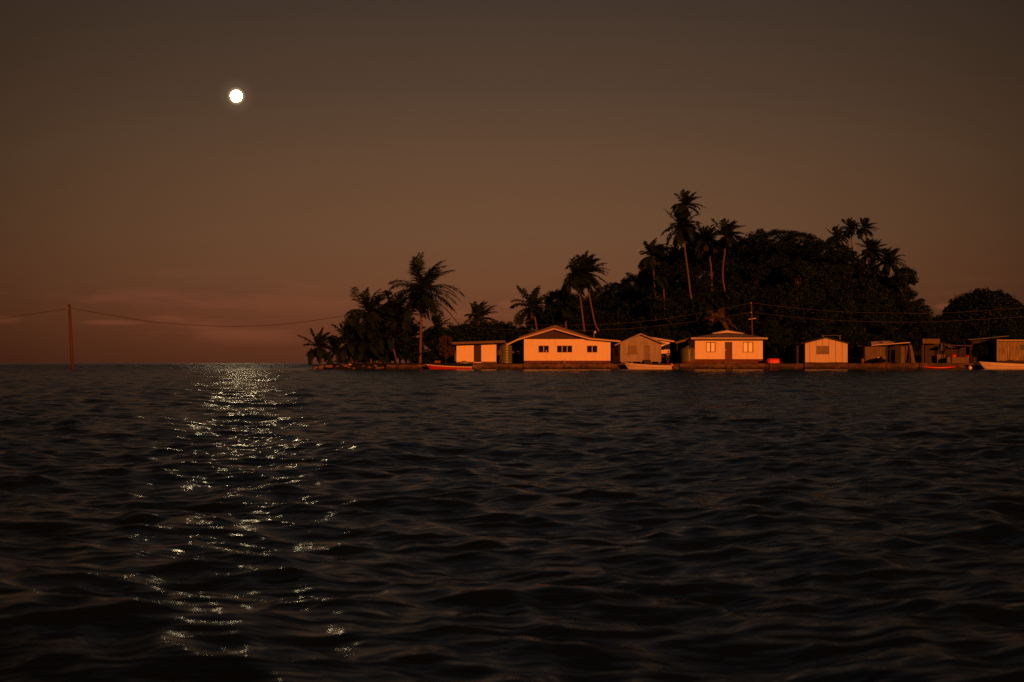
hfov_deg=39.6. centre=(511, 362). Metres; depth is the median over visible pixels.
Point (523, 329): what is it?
broadleaf tree
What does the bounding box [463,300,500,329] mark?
palm tree
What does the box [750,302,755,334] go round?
utility pole
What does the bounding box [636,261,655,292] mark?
broadleaf tree
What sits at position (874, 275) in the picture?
broadleaf tree
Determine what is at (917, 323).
broadleaf tree
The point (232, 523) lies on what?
sea
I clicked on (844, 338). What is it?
broadleaf tree
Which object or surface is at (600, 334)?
broadleaf tree
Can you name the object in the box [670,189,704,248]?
palm tree
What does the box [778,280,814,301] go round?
broadleaf tree
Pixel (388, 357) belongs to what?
shrub
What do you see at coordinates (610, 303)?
broadleaf tree
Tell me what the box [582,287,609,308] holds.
broadleaf tree
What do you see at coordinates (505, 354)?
water tank
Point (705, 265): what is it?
broadleaf tree
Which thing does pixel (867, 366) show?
seawall
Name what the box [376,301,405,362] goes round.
palm tree
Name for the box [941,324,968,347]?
broadleaf tree
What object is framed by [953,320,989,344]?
broadleaf tree
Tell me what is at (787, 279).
broadleaf tree
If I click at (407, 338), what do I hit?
palm tree
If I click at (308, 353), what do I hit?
palm tree
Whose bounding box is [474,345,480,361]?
door
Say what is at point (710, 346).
window
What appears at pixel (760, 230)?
broadleaf tree
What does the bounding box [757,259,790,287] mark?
broadleaf tree
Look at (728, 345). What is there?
door
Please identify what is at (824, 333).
broadleaf tree
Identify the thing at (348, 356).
palm tree
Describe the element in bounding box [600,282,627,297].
broadleaf tree
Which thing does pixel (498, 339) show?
broadleaf tree
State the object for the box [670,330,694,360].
broadleaf tree
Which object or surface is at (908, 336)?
broadleaf tree
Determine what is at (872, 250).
palm tree
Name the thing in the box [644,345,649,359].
door
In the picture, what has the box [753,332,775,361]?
broadleaf tree
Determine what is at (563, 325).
broadleaf tree
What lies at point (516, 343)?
shrub
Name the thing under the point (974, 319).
broadleaf tree
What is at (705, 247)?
palm tree
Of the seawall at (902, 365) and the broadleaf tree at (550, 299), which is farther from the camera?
the broadleaf tree at (550, 299)
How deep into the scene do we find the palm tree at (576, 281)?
202.06 m
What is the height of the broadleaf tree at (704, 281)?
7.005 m
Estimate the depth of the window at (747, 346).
185.55 m
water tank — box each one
[500,343,511,362]
[681,346,694,362]
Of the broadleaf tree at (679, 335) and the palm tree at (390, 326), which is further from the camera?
the broadleaf tree at (679, 335)
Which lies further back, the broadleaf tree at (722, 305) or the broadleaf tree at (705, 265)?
the broadleaf tree at (705, 265)
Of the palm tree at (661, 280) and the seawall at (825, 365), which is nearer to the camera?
the seawall at (825, 365)
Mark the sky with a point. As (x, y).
(503, 142)
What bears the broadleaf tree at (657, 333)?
on the ground
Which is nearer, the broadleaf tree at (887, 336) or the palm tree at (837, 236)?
the broadleaf tree at (887, 336)
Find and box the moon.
[230,90,241,101]
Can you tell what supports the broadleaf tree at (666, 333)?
on the ground
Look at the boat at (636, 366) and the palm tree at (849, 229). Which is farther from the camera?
the palm tree at (849, 229)
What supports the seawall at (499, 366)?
on the ground
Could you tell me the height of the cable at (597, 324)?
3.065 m
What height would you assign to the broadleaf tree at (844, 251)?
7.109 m
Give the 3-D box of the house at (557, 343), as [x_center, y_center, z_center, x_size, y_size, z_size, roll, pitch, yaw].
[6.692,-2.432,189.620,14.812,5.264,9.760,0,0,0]
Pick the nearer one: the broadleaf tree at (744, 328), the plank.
the plank
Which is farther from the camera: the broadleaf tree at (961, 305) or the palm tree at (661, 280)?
the broadleaf tree at (961, 305)
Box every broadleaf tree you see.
[422,328,446,344]
[443,330,460,351]
[465,331,485,343]
[491,326,505,362]
[493,320,517,343]
[500,327,525,362]
[506,325,531,356]
[532,306,562,329]
[544,289,575,309]
[547,319,576,332]
[557,292,586,307]
[560,304,591,329]
[574,323,596,331]
[576,328,588,335]
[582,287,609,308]
[586,330,609,341]
[599,291,627,311]
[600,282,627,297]
[606,329,628,346]
[619,272,651,292]
[626,331,649,337]
[632,279,657,294]
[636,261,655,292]
[646,323,673,342]
[649,261,675,278]
[650,328,670,339]
[655,243,682,265]
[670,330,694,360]
[678,268,714,292]
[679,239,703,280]
[691,254,717,273]
[702,238,726,279]
[706,300,728,320]
[710,314,750,333]
[722,231,765,265]
[724,302,756,321]
[742,228,826,257]
[743,262,770,283]
[746,299,769,319]
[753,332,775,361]
[756,228,764,234]
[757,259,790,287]
[774,278,810,293]
[775,239,796,251]
[777,260,817,300]
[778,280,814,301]
[794,240,854,274]
[814,329,838,343]
[817,250,848,267]
[831,328,858,343]
[842,251,866,273]
[852,262,882,281]
[875,329,903,344]
[882,285,901,303]
[887,304,908,328]
[889,266,918,299]
[890,284,917,300]
[896,331,919,347]
[898,298,934,317]
[904,314,942,335]
[913,327,940,342]
[927,314,961,353]
[940,287,1023,344]
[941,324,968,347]
[949,303,1019,347]
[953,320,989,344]
[983,321,1023,339]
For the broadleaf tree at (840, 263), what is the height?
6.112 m
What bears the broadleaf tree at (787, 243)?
on the ground
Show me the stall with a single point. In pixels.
(946, 357)
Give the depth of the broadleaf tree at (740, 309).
201.00 m
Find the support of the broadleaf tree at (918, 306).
on the ground
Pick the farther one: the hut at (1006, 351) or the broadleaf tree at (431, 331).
the broadleaf tree at (431, 331)
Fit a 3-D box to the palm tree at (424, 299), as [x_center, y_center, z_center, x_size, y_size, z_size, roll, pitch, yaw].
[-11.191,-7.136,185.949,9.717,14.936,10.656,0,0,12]
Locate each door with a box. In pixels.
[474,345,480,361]
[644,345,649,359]
[725,342,731,358]
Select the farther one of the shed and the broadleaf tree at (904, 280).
the broadleaf tree at (904, 280)
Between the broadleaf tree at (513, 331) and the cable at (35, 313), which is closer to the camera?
the cable at (35, 313)
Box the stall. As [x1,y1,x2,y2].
[937,345,971,362]
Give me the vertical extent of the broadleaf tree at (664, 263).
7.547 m
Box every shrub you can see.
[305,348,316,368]
[333,358,349,362]
[352,348,377,362]
[373,343,401,362]
[394,340,424,362]
[422,348,444,362]
[423,328,457,351]
[437,334,455,362]
[445,323,481,345]
[472,318,506,343]
[505,333,523,362]
[872,357,886,362]
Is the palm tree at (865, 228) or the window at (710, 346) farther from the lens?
the palm tree at (865, 228)
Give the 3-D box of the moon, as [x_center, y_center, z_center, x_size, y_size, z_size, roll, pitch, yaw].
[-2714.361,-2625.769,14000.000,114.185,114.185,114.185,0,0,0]
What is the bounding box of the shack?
[857,341,909,362]
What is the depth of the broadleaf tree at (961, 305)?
227.52 m
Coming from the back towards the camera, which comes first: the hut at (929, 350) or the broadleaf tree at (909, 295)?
the broadleaf tree at (909, 295)
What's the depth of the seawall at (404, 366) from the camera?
182.01 m
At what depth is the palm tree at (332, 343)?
187.35 m
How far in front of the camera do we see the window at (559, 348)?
185.60 m
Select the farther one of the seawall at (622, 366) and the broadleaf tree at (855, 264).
the broadleaf tree at (855, 264)
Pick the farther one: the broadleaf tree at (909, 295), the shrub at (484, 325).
the broadleaf tree at (909, 295)
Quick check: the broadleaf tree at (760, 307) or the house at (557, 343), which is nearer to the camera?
the house at (557, 343)
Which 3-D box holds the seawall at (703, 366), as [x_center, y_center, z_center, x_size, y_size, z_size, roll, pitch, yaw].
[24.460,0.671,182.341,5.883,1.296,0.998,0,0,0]
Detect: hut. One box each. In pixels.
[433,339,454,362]
[613,333,665,362]
[913,339,939,362]
[964,336,1005,362]
[986,340,1023,362]
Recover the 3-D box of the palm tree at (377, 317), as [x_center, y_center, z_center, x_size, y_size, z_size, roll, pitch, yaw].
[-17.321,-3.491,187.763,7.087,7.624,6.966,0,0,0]
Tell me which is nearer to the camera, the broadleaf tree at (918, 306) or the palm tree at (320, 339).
the palm tree at (320, 339)
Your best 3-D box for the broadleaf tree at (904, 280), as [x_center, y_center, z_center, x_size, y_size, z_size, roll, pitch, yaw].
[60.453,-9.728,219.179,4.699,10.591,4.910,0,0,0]
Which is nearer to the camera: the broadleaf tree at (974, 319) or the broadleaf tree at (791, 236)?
the broadleaf tree at (791, 236)
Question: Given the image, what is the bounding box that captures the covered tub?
[766,358,779,362]
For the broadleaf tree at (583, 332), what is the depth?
197.34 m
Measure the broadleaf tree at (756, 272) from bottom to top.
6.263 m
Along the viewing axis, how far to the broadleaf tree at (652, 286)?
226.97 m
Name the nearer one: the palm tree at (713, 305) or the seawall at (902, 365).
the seawall at (902, 365)
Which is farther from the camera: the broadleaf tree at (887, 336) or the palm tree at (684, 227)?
the palm tree at (684, 227)
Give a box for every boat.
[425,364,477,368]
[623,362,678,368]
[978,361,1023,368]
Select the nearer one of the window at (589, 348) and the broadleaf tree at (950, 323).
the window at (589, 348)
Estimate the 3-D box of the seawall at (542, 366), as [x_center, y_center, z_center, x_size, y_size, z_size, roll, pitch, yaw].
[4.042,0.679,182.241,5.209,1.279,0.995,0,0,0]
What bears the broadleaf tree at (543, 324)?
on the ground
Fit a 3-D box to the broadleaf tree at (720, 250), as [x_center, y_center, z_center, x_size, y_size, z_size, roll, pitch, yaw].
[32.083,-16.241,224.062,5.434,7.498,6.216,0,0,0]
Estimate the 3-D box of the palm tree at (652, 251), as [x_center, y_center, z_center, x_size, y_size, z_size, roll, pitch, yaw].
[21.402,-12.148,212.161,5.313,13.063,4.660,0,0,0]
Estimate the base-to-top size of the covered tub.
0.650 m
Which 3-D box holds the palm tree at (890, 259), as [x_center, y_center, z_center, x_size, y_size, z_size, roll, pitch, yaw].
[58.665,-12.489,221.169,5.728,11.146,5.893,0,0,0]
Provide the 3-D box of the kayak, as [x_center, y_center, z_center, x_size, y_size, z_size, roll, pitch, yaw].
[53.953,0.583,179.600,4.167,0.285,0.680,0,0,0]
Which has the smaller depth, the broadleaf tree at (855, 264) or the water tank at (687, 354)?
the water tank at (687, 354)
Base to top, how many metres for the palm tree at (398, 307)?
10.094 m
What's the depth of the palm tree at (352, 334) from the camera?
188.14 m
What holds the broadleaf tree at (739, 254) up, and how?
on the ground
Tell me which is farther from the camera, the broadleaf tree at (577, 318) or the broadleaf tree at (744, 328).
the broadleaf tree at (577, 318)
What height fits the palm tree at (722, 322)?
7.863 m
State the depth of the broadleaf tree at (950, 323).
202.19 m
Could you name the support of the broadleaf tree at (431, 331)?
on the ground
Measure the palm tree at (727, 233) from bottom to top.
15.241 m
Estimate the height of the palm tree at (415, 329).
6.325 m
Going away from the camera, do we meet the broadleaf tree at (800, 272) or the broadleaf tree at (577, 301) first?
the broadleaf tree at (800, 272)
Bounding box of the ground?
[323,282,1023,368]
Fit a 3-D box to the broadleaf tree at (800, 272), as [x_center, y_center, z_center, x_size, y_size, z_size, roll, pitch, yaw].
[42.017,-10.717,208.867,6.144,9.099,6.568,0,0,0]
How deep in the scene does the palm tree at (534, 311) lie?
201.88 m
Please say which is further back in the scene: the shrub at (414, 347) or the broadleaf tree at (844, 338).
the broadleaf tree at (844, 338)
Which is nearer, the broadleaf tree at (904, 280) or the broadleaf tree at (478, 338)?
the broadleaf tree at (478, 338)
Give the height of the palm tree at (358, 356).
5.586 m
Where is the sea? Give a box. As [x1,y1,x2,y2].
[0,363,1023,681]
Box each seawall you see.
[386,364,424,368]
[473,364,522,368]
[523,363,563,368]
[564,363,616,368]
[618,363,679,368]
[680,363,725,368]
[726,363,764,368]
[765,363,803,368]
[804,363,847,368]
[848,363,885,368]
[886,362,918,368]
[919,362,973,368]
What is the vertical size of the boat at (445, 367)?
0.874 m
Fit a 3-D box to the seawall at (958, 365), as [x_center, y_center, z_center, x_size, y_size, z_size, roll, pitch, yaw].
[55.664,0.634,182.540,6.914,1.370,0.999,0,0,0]
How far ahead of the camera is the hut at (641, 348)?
185.20 m
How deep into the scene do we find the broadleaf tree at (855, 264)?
222.69 m
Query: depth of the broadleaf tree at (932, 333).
196.13 m
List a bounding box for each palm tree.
[299,327,340,365]
[321,335,352,363]
[330,321,371,360]
[337,319,363,361]
[344,287,403,362]
[348,324,386,362]
[354,308,405,362]
[367,290,427,362]
[368,318,407,362]
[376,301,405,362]
[386,252,464,362]
[392,331,422,362]
[395,317,431,362]
[428,313,453,330]
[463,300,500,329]
[509,285,560,330]
[546,291,580,328]
[560,257,602,331]
[565,251,609,330]
[637,238,672,324]
[648,261,677,329]
[660,205,703,329]
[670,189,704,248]
[690,221,726,289]
[701,294,723,323]
[702,307,738,333]
[707,218,749,308]
[825,224,850,250]
[839,217,864,249]
[854,217,878,266]
[856,237,886,268]
[872,247,906,294]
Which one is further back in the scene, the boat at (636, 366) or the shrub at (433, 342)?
the shrub at (433, 342)
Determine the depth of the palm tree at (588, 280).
204.22 m
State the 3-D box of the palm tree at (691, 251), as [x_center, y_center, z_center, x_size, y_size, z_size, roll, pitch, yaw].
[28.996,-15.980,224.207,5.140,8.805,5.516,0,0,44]
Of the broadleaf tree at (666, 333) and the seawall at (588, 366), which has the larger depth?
the broadleaf tree at (666, 333)
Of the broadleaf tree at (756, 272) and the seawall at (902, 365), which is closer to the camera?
the seawall at (902, 365)
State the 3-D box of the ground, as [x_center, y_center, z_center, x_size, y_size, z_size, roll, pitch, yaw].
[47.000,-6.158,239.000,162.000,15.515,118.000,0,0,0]
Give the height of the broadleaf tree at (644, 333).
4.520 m
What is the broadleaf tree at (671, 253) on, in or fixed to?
on the ground
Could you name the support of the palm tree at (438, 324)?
on the ground
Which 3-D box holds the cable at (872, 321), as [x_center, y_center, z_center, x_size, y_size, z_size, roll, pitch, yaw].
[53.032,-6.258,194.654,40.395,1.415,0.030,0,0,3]
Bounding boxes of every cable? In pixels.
[0,308,70,318]
[72,308,358,326]
[403,303,747,324]
[423,312,750,330]
[751,312,1012,321]
[755,303,1014,312]
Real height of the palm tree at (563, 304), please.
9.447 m
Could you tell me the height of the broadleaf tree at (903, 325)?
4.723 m
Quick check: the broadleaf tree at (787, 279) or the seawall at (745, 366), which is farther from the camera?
the broadleaf tree at (787, 279)
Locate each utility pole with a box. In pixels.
[67,304,73,368]
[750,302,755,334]
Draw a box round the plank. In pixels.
[910,345,914,362]
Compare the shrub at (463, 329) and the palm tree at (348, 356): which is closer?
the palm tree at (348, 356)
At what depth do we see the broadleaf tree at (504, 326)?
209.83 m
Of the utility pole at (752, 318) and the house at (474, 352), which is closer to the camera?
the house at (474, 352)
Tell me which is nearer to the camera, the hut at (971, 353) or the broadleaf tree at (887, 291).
the hut at (971, 353)
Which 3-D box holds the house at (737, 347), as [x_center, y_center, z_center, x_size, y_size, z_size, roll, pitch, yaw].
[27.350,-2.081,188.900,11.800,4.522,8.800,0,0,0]
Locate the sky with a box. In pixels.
[0,0,1023,362]
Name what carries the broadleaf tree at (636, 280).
on the ground
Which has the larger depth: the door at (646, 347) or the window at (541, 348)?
the window at (541, 348)
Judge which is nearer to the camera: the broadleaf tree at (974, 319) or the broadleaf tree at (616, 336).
the broadleaf tree at (616, 336)
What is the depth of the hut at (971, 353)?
189.00 m
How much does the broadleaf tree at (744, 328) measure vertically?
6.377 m
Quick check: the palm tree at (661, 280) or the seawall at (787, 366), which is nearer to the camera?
the seawall at (787, 366)
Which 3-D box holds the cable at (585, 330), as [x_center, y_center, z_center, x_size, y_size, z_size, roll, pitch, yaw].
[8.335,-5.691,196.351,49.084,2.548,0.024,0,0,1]
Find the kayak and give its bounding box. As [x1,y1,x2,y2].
[923,366,955,368]
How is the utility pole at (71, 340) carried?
in the sea
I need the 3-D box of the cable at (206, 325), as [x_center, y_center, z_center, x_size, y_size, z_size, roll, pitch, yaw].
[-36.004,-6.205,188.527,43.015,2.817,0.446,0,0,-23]
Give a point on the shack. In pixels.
(890, 353)
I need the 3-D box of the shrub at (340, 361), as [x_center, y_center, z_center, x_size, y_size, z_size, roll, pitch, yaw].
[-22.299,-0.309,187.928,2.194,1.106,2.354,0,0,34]
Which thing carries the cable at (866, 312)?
attached to the utility pole at (752, 318)
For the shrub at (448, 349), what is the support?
on the ground
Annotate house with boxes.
[451,340,505,362]
[506,325,620,362]
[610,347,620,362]
[652,337,674,362]
[672,330,767,362]
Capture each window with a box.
[539,346,548,351]
[557,346,571,351]
[587,346,596,351]
[706,342,715,351]
[743,342,752,351]
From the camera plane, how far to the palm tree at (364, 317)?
187.78 m
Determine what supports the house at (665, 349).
on the ground
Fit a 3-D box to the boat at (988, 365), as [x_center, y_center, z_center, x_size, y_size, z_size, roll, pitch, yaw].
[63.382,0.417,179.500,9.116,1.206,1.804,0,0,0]
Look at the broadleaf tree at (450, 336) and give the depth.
197.55 m
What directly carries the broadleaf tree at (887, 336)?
on the ground
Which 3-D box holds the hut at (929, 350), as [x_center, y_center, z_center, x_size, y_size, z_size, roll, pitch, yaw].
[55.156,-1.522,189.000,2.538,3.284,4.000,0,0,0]
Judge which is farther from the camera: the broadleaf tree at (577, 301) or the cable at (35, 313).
the broadleaf tree at (577, 301)
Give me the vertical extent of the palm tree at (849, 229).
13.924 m
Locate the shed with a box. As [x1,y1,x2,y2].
[793,335,849,362]
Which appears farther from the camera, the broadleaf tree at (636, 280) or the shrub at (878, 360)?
the broadleaf tree at (636, 280)
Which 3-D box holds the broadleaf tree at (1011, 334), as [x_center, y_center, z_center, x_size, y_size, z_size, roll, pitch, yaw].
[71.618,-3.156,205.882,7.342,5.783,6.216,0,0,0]
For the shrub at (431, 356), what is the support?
on the ground
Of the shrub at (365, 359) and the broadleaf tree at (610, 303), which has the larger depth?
the broadleaf tree at (610, 303)

